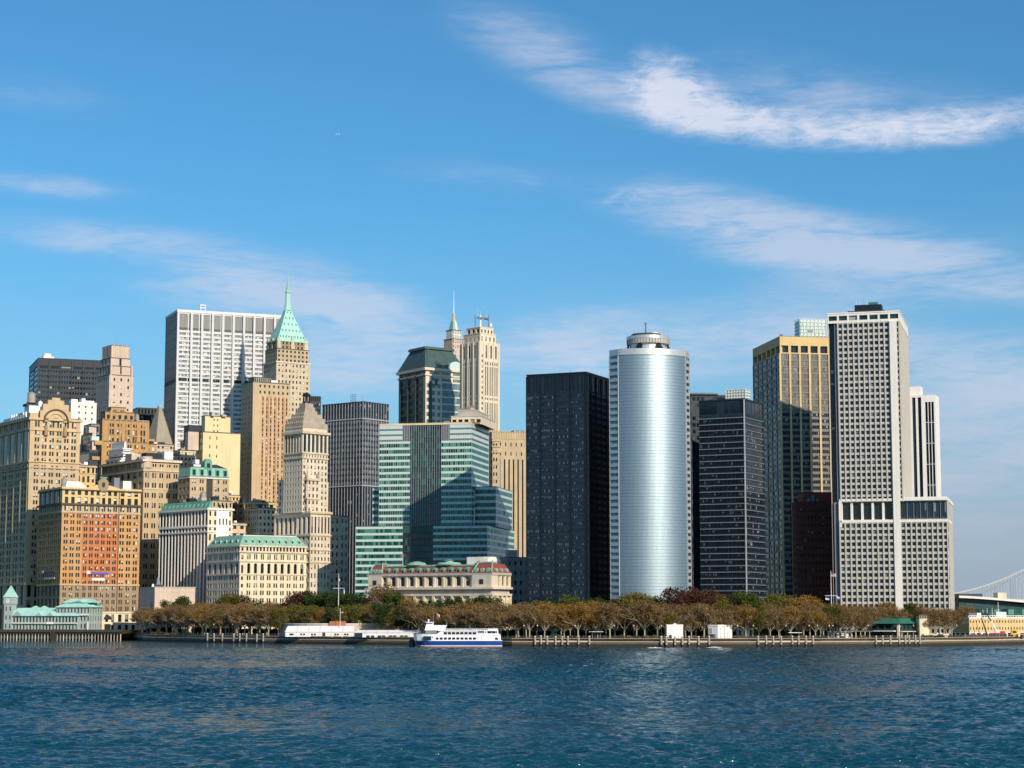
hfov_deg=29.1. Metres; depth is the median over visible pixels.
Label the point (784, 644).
fender beam
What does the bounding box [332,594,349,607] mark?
tree
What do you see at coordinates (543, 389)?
window
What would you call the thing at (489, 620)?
tree
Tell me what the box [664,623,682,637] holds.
white pavilion
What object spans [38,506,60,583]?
window
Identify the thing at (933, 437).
window
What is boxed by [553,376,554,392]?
window
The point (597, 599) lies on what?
tree
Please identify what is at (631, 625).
tree
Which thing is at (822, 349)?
window
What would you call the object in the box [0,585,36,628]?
window
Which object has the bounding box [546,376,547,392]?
window
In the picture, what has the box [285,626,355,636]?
gabled tent
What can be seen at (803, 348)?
window
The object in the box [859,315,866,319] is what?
window
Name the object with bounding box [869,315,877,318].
window
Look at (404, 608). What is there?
tree
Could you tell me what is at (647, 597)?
tree
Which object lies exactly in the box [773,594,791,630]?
tree
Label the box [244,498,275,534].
apartment block
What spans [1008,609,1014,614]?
window
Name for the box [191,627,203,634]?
hedge
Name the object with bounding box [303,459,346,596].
window
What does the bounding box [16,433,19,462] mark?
window
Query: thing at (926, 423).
window
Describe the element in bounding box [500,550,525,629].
shadowed stone block
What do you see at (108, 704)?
water
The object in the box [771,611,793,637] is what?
tree
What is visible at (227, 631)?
hedge
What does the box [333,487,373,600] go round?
window
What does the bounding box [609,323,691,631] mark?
curved glass tower
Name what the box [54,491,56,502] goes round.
window
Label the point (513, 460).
window
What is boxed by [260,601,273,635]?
tree
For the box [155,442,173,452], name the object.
apartment block
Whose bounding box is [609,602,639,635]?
tree
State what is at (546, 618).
tree
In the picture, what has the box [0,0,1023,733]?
sky
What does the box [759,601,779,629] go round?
tree
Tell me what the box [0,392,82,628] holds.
arched office building
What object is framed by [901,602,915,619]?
tree
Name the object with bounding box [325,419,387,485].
window
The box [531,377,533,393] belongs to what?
window
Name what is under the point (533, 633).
hedge
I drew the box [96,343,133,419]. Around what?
pink setback tower
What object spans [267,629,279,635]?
hedge
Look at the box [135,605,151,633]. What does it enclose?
tree
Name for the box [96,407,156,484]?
brown brick tower
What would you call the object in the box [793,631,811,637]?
hedge
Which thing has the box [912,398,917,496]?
window
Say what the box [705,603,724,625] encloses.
tree
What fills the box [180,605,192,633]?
tree
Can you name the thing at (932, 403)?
window
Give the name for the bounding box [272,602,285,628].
tree
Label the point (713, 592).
tree
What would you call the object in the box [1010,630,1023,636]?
yellow loader
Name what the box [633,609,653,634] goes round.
tree
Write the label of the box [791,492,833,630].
maroon brick block
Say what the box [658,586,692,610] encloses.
tree
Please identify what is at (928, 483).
window
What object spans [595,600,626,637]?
tree
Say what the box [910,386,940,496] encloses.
white striped tower
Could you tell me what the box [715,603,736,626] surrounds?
tree
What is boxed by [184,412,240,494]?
yellow blind tower
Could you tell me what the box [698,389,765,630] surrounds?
dark banded tower
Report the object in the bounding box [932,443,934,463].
window
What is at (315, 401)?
dark glass slab
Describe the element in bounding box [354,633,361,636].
door
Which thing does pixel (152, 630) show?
hedge
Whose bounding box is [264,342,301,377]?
window
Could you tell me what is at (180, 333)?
window
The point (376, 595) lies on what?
tree
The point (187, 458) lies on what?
apartment block
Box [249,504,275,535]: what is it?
apartment block
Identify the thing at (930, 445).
window
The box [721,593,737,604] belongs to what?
tree
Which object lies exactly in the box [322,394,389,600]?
grey ribbed tower
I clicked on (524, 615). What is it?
tree
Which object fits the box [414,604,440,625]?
tree
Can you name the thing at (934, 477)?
window
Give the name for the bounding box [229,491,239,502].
apartment block
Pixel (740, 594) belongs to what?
tree
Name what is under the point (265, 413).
striped brick tower
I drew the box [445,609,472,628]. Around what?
tree
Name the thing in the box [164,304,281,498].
white pillared slab
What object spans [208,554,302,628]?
window
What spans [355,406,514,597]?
emerald glass building
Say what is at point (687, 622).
tree
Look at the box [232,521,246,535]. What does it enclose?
apartment block
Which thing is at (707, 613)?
tree
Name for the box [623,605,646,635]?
tree
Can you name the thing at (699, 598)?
tree
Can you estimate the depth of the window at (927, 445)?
1366.39 m
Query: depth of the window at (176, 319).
1748.92 m
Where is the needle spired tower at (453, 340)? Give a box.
[444,299,462,361]
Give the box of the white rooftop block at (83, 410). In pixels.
[66,398,96,451]
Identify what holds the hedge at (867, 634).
on the lawn
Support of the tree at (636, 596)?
on the lawn
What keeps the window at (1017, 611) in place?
in the glass ferry terminal
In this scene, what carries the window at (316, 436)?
in the stepped limestone tower at (311, 523)
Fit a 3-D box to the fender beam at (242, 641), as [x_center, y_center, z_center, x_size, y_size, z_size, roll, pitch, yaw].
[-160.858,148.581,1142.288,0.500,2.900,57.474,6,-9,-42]
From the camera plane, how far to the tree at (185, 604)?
1252.64 m
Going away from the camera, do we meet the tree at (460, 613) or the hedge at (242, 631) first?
the tree at (460, 613)
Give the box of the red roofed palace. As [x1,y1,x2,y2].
[365,555,514,632]
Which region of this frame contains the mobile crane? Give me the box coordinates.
[982,608,1004,633]
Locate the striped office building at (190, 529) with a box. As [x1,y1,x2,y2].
[158,491,234,632]
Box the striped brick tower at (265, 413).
[240,377,289,512]
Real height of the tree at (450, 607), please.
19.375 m
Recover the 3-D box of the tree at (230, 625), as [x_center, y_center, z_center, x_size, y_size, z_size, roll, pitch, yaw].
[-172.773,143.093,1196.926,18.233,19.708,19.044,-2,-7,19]
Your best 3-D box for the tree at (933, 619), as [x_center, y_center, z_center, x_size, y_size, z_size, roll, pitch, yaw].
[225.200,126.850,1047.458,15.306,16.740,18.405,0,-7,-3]
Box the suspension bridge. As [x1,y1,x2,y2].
[954,569,1023,599]
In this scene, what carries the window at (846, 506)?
in the white gridded tower at (892, 539)
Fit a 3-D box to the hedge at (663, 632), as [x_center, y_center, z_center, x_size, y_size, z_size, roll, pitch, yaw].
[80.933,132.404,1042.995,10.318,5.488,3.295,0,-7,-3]
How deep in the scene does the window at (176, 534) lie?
1353.78 m
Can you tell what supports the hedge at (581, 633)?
on the lawn
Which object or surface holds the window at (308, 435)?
in the stepped limestone tower at (311, 523)
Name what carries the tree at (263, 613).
on the lawn
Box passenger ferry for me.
[413,614,501,646]
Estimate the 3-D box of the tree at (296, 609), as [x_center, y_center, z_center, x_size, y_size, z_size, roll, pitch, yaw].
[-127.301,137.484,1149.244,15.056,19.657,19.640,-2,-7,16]
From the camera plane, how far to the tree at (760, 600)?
1061.56 m
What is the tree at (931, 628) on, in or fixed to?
on the lawn
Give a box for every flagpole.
[333,578,344,604]
[825,573,839,604]
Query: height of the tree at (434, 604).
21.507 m
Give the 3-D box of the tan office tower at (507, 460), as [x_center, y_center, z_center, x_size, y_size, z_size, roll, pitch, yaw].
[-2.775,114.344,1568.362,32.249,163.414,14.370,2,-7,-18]
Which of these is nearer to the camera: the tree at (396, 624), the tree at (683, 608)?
the tree at (683, 608)
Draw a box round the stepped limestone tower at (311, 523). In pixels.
[273,392,348,603]
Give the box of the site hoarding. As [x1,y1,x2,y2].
[965,634,1006,636]
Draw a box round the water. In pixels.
[0,640,1023,767]
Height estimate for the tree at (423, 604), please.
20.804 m
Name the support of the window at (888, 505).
in the white gridded tower at (892, 539)
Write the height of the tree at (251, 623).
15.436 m
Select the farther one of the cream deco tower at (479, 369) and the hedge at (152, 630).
the cream deco tower at (479, 369)
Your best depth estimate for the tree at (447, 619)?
1054.15 m
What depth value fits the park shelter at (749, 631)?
1018.98 m
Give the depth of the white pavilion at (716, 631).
1000.09 m
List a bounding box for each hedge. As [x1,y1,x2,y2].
[145,628,155,633]
[161,627,171,633]
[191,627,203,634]
[206,628,218,634]
[222,628,234,634]
[238,629,249,634]
[252,628,264,634]
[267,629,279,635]
[496,629,512,637]
[511,629,530,637]
[527,631,542,637]
[543,631,562,637]
[559,630,574,637]
[575,630,593,637]
[591,629,608,637]
[611,630,625,637]
[626,631,638,637]
[639,630,654,637]
[655,629,664,637]
[683,631,694,637]
[697,631,707,637]
[760,630,777,637]
[781,631,792,637]
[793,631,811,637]
[810,630,824,636]
[842,630,857,637]
[857,630,870,637]
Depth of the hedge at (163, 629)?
1258.76 m
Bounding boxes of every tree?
[128,606,150,633]
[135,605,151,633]
[138,609,160,631]
[145,609,165,632]
[153,605,174,632]
[161,600,176,626]
[161,604,184,632]
[170,606,191,634]
[174,595,191,628]
[178,600,194,631]
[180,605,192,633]
[181,609,199,634]
[188,601,205,626]
[189,606,212,634]
[197,607,215,634]
[203,610,226,634]
[204,603,215,634]
[212,601,231,634]
[213,610,235,634]
[216,592,244,627]
[224,602,248,633]
[227,605,233,634]
[227,606,245,633]
[230,595,254,628]
[231,603,256,634]
[239,603,255,635]
[239,603,270,635]
[240,610,258,635]
[250,599,264,628]
[255,607,285,635]
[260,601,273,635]
[269,607,289,635]
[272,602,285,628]
[281,591,298,608]
[285,603,304,622]
[290,590,314,607]
[293,604,319,622]
[303,592,322,612]
[308,607,330,622]
[311,590,334,619]
[320,591,344,616]
[320,607,337,622]
[328,604,349,621]
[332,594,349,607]
[340,592,367,609]
[346,606,356,622]
[348,604,370,626]
[360,604,378,622]
[364,582,398,606]
[364,603,392,629]
[380,591,404,612]
[383,607,398,629]
[388,594,415,609]
[388,606,408,629]
[397,597,421,629]
[397,605,418,629]
[403,602,427,629]
[412,601,428,632]
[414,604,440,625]
[428,600,439,608]
[429,612,446,624]
[433,606,452,628]
[435,599,449,628]
[441,611,462,628]
[443,596,463,628]
[443,602,463,628]
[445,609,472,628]
[452,603,470,628]
[457,598,472,628]
[457,601,481,628]
[460,609,483,628]
[464,603,496,628]
[469,598,484,628]
[471,602,489,626]
[476,594,502,632]
[479,612,503,632]
[488,601,511,632]
[492,611,511,633]
[499,606,514,637]
[504,602,534,637]
[504,613,527,637]
[505,603,519,628]
[507,605,527,635]
[513,605,547,637]
[525,599,537,630]
[532,601,558,637]
[532,609,559,637]
[534,599,556,628]
[549,602,569,635]
[550,601,563,630]
[551,609,577,637]
[557,594,579,629]
[557,605,579,637]
[559,601,593,637]
[565,599,579,629]
[576,600,589,629]
[578,610,596,637]
[580,596,604,629]
[586,601,604,637]
[586,610,608,635]
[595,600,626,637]
[599,613,611,635]
[608,617,622,637]
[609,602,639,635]
[611,594,637,628]
[614,606,636,637]
[619,591,644,630]
[621,598,662,635]
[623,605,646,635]
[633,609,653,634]
[636,593,657,629]
[644,601,667,636]
[648,605,671,637]
[653,597,674,628]
[654,603,681,624]
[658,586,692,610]
[661,611,677,627]
[666,602,688,621]
[677,603,697,637]
[678,612,703,637]
[679,586,699,631]
[680,602,704,634]
[684,602,720,637]
[688,590,716,630]
[700,587,723,604]
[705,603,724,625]
[708,607,731,625]
[710,594,735,607]
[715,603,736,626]
[720,609,744,637]
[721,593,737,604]
[726,595,744,630]
[728,603,745,629]
[731,590,747,627]
[731,605,757,636]
[738,592,759,627]
[745,609,767,637]
[757,597,770,629]
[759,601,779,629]
[759,603,782,634]
[760,609,783,634]
[765,592,789,629]
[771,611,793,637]
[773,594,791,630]
[774,603,786,637]
[777,606,803,635]
[784,595,810,630]
[789,608,816,634]
[791,605,807,634]
[796,594,822,630]
[802,609,826,634]
[803,602,820,637]
[816,609,835,634]
[819,603,844,637]
[830,602,853,630]
[832,609,855,637]
[838,604,859,630]
[843,611,866,637]
[857,611,876,634]
[859,604,881,637]
[864,604,887,619]
[875,600,896,617]
[884,606,907,617]
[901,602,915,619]
[906,602,930,619]
[923,607,950,633]
[929,606,939,633]
[935,609,955,633]
[936,607,953,633]
[942,609,964,634]
[954,603,977,616]
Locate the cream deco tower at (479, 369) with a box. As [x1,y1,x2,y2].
[460,311,499,431]
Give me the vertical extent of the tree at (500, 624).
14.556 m
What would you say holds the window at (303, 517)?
in the stepped limestone tower at (311, 523)
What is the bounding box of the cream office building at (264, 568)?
[205,535,307,633]
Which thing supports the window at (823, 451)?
in the gold ribbed tower at (791, 390)
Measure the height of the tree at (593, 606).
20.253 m
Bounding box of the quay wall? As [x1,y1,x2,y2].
[0,632,1023,646]
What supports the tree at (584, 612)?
on the lawn
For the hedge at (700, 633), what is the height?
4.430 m
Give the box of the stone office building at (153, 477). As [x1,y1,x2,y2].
[99,451,181,629]
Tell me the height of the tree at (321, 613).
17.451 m
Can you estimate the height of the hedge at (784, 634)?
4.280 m
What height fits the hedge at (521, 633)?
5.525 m
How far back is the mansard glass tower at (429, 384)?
1663.93 m
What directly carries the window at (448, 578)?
in the red roofed palace
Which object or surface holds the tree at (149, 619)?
on the lawn
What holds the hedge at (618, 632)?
on the lawn
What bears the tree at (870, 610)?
on the lawn
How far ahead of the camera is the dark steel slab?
1873.78 m
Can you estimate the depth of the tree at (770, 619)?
1008.64 m
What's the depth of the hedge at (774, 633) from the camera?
1048.18 m
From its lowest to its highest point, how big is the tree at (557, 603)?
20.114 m
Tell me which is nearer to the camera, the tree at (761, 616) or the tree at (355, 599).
the tree at (761, 616)
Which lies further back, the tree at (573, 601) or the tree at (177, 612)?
the tree at (177, 612)
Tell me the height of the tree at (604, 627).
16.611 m
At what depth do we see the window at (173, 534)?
1356.75 m
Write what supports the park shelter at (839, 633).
on the lawn
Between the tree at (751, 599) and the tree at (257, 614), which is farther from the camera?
the tree at (257, 614)
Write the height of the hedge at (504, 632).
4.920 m
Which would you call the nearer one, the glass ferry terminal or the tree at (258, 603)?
the tree at (258, 603)
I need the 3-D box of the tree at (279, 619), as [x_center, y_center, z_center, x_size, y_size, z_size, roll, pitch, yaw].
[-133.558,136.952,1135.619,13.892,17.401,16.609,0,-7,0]
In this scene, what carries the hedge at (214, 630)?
on the lawn
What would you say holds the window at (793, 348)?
in the gold ribbed tower at (791, 390)
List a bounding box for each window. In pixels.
[0,465,25,582]
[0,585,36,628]
[3,436,6,464]
[10,434,13,463]
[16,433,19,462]
[23,431,26,460]
[31,459,74,581]
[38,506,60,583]
[50,366,59,368]
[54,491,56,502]
[59,490,61,502]
[62,513,136,610]
[105,614,134,629]
[143,464,176,586]
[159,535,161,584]
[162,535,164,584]
[164,319,176,437]
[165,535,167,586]
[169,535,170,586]
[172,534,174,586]
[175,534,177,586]
[177,332,269,449]
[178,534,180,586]
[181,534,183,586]
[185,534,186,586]
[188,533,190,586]
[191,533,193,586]
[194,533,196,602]
[197,533,199,602]
[201,533,203,602]
[203,533,206,631]
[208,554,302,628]
[241,396,251,499]
[261,446,282,510]
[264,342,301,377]
[280,454,323,560]
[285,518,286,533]
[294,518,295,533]
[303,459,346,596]
[303,517,304,533]
[308,435,309,451]
[312,435,313,451]
[316,436,317,452]
[320,436,321,452]
[324,436,325,452]
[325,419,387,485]
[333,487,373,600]
[355,486,474,595]
[380,425,488,446]
[410,577,413,585]
[419,577,422,585]
[447,577,450,585]
[452,419,480,421]
[466,577,469,585]
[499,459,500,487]
[504,459,504,488]
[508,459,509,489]
[513,460,513,529]
[517,460,518,556]
[522,460,522,556]
[527,377,529,393]
[528,395,609,627]
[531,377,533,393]
[535,377,536,393]
[538,377,539,392]
[542,377,544,392]
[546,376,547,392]
[549,376,551,392]
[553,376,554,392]
[557,376,558,391]
[560,376,562,391]
[564,375,566,391]
[568,375,569,391]
[572,375,573,391]
[575,375,577,391]
[579,375,581,390]
[583,374,584,390]
[610,355,618,628]
[686,357,690,626]
[690,398,700,631]
[754,355,782,630]
[782,346,786,351]
[783,450,829,630]
[791,346,796,352]
[794,537,831,630]
[801,346,806,352]
[810,346,816,352]
[820,347,826,352]
[829,316,836,320]
[838,322,949,632]
[839,316,846,320]
[843,503,850,519]
[849,316,856,319]
[853,502,860,519]
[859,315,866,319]
[863,502,871,519]
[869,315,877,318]
[874,502,881,519]
[880,314,887,318]
[884,502,892,519]
[890,314,897,318]
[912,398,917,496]
[918,397,922,496]
[925,402,927,421]
[926,423,928,442]
[926,444,928,463]
[927,464,929,484]
[927,485,929,496]
[928,402,930,421]
[929,423,931,442]
[929,443,931,463]
[930,464,932,484]
[930,485,932,496]
[931,402,933,421]
[932,423,934,442]
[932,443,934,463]
[933,464,935,484]
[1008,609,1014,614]
[1015,609,1021,614]
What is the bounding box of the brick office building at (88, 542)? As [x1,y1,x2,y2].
[36,477,142,629]
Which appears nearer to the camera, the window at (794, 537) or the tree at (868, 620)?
the tree at (868, 620)
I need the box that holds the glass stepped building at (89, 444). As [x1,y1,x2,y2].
[79,423,102,484]
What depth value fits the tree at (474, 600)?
1096.53 m
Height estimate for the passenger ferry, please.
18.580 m
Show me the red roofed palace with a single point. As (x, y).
(474, 577)
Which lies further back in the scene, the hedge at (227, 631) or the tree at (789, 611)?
the hedge at (227, 631)
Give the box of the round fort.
[280,620,407,635]
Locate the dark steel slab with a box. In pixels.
[29,353,100,404]
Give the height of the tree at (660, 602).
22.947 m
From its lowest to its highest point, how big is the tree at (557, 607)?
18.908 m
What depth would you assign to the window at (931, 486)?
1362.73 m
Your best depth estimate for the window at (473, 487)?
1259.40 m
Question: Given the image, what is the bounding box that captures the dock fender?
[408,639,414,646]
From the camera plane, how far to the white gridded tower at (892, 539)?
1207.42 m
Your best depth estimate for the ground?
1061.94 m
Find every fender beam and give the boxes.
[206,637,261,642]
[536,641,590,645]
[662,641,707,646]
[759,641,811,646]
[877,640,918,645]
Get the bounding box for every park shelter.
[736,628,752,636]
[826,631,852,637]
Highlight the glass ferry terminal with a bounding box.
[954,593,1023,616]
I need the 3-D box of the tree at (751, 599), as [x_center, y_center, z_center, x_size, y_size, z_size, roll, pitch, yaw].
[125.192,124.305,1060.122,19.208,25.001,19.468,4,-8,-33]
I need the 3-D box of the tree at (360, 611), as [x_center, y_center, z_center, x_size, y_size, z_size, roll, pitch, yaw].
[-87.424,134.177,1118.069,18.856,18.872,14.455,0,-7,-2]
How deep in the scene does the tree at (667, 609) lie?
1023.92 m
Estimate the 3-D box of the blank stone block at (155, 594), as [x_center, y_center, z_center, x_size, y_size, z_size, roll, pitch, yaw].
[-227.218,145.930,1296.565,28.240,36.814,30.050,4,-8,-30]
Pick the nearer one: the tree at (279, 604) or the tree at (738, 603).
the tree at (738, 603)
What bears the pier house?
in the water
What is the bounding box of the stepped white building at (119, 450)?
[105,441,134,463]
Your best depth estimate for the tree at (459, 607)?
1070.75 m
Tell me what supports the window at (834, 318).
in the white gridded tower at (892, 539)
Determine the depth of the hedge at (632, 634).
1049.98 m
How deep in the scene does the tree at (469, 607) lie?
1065.16 m
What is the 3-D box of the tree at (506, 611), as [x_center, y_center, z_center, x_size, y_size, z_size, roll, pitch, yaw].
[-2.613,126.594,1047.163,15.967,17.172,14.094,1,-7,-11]
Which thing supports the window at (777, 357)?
in the gold ribbed tower at (791, 390)
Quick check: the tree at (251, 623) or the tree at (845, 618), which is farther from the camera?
the tree at (251, 623)
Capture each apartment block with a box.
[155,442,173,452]
[173,447,195,467]
[173,455,180,468]
[180,441,195,458]
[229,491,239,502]
[232,498,246,522]
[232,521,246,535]
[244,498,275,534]
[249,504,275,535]
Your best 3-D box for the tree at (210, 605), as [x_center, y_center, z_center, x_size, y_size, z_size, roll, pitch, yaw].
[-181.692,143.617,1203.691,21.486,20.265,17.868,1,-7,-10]
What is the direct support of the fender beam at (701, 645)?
attached to the quay wall
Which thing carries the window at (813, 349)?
in the gold ribbed tower at (791, 390)
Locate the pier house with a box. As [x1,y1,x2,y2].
[0,586,145,640]
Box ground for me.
[193,633,986,638]
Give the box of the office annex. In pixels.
[79,462,96,486]
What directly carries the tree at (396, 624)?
on the lawn
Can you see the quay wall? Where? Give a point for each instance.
(730, 642)
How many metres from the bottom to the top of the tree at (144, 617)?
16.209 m
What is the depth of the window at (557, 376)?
1135.13 m
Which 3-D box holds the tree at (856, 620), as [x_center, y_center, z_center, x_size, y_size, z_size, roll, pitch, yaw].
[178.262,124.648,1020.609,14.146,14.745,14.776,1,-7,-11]
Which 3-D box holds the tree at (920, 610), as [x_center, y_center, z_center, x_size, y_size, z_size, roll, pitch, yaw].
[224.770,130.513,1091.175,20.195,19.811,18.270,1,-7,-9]
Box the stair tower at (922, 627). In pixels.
[915,615,929,637]
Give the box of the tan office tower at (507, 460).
[489,430,525,556]
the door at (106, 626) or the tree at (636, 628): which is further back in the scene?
the door at (106, 626)
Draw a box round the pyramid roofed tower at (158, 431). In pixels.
[149,405,171,443]
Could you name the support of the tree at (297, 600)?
on the lawn
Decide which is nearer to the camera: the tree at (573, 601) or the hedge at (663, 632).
the hedge at (663, 632)
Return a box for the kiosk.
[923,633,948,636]
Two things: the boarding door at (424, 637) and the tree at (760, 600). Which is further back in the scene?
the tree at (760, 600)
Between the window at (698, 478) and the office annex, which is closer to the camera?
the window at (698, 478)
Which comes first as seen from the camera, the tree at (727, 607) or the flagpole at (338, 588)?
the tree at (727, 607)
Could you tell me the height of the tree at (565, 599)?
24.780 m
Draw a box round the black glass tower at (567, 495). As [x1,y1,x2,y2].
[526,369,609,630]
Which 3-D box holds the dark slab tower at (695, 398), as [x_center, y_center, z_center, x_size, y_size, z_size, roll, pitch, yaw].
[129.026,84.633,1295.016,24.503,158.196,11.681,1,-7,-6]
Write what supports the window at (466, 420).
in the emerald glass building at (437, 498)
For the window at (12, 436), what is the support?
in the arched office building at (40, 445)
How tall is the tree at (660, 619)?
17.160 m
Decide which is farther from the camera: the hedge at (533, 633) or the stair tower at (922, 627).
the hedge at (533, 633)
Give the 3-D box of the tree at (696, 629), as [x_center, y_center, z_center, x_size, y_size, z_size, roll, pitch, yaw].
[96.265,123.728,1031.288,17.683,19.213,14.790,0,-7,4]
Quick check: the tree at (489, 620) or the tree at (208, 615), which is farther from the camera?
the tree at (208, 615)
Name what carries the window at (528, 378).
in the black glass tower at (567, 495)
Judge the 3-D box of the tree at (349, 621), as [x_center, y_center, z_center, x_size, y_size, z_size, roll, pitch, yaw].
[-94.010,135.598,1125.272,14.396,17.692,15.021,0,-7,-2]
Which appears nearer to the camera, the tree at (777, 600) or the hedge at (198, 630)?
the tree at (777, 600)
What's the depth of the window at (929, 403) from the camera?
1369.40 m
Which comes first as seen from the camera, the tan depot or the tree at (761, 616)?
the tree at (761, 616)
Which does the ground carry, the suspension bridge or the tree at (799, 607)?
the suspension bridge
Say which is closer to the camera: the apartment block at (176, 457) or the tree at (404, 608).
the tree at (404, 608)
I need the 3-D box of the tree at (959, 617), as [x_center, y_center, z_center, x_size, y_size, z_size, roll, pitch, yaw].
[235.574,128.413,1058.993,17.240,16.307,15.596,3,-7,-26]
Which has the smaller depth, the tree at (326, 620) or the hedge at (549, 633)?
the hedge at (549, 633)
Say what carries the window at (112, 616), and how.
in the brick office building at (88, 542)
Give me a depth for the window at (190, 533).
1341.93 m
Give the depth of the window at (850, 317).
1221.54 m
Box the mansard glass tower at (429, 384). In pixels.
[396,346,459,422]
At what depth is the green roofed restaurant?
1038.37 m
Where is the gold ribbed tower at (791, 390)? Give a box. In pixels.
[753,319,830,630]
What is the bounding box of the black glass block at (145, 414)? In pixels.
[133,407,163,429]
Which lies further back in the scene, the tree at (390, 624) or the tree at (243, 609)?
the tree at (243, 609)
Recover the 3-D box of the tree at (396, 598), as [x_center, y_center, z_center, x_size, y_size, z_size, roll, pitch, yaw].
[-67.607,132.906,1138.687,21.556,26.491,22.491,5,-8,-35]
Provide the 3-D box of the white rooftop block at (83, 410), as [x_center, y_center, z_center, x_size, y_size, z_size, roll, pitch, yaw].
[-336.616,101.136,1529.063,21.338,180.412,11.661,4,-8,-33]
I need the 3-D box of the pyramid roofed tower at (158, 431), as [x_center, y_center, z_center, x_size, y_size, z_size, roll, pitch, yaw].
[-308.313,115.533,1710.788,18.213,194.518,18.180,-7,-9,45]
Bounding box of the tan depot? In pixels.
[950,610,1023,636]
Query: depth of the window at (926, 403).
1370.07 m
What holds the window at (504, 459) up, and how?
in the tan office tower at (507, 460)
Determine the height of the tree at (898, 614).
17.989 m
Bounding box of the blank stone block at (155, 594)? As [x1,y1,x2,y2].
[139,577,195,633]
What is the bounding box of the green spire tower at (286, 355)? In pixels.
[263,280,310,418]
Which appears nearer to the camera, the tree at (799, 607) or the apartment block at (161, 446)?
the tree at (799, 607)
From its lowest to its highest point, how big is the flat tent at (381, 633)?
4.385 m
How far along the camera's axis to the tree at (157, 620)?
1222.78 m
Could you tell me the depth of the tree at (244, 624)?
1175.38 m
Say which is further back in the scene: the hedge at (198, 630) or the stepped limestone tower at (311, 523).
the stepped limestone tower at (311, 523)
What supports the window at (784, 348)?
in the gold ribbed tower at (791, 390)
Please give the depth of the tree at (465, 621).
1042.38 m
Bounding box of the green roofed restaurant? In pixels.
[853,618,916,637]
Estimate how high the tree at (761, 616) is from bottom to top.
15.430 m
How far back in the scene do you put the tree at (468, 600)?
1098.58 m
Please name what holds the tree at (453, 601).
on the lawn
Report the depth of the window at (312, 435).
1314.37 m
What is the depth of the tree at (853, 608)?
1043.34 m
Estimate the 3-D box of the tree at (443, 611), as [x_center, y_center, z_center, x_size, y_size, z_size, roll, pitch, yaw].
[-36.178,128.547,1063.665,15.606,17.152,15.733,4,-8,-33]
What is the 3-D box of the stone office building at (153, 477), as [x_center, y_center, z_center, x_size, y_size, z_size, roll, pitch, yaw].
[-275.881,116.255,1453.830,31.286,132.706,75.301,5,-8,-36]
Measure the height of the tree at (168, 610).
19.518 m
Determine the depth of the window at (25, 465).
1414.59 m
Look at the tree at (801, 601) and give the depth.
1059.99 m
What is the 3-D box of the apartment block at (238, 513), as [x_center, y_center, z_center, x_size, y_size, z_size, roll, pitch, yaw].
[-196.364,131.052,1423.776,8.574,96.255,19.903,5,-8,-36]
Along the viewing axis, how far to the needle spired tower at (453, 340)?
1924.08 m
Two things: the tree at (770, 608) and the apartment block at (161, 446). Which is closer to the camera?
the tree at (770, 608)
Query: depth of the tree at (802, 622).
1012.00 m
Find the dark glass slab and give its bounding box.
[310,396,320,414]
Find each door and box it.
[104,624,110,629]
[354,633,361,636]
[423,636,430,639]
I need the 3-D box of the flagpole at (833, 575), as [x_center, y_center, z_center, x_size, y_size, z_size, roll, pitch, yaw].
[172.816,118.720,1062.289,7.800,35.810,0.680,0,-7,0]
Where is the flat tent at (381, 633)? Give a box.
[354,630,422,637]
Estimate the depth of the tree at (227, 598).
1211.09 m
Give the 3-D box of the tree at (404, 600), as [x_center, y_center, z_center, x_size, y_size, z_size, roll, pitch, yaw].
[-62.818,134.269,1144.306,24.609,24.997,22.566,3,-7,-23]
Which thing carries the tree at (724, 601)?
on the lawn
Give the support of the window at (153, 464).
in the stone office building at (153, 477)
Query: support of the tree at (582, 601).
on the lawn
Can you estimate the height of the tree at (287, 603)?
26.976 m
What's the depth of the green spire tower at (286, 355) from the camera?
1665.06 m
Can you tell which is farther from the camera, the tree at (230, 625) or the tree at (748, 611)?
the tree at (230, 625)
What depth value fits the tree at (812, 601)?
1066.38 m
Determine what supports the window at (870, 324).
in the white gridded tower at (892, 539)
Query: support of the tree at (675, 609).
on the lawn
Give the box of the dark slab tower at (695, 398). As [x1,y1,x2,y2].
[690,392,725,631]
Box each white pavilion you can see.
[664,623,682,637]
[708,625,731,637]
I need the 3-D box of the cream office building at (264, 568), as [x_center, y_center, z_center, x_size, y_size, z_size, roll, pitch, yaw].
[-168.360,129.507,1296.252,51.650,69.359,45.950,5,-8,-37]
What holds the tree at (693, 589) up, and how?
on the lawn
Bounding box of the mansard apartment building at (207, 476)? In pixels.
[177,459,229,500]
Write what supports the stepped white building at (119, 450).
on the ground
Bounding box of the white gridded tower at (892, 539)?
[827,302,954,633]
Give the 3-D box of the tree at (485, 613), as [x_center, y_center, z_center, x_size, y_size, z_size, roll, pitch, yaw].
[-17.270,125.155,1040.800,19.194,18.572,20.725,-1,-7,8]
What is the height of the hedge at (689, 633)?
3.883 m

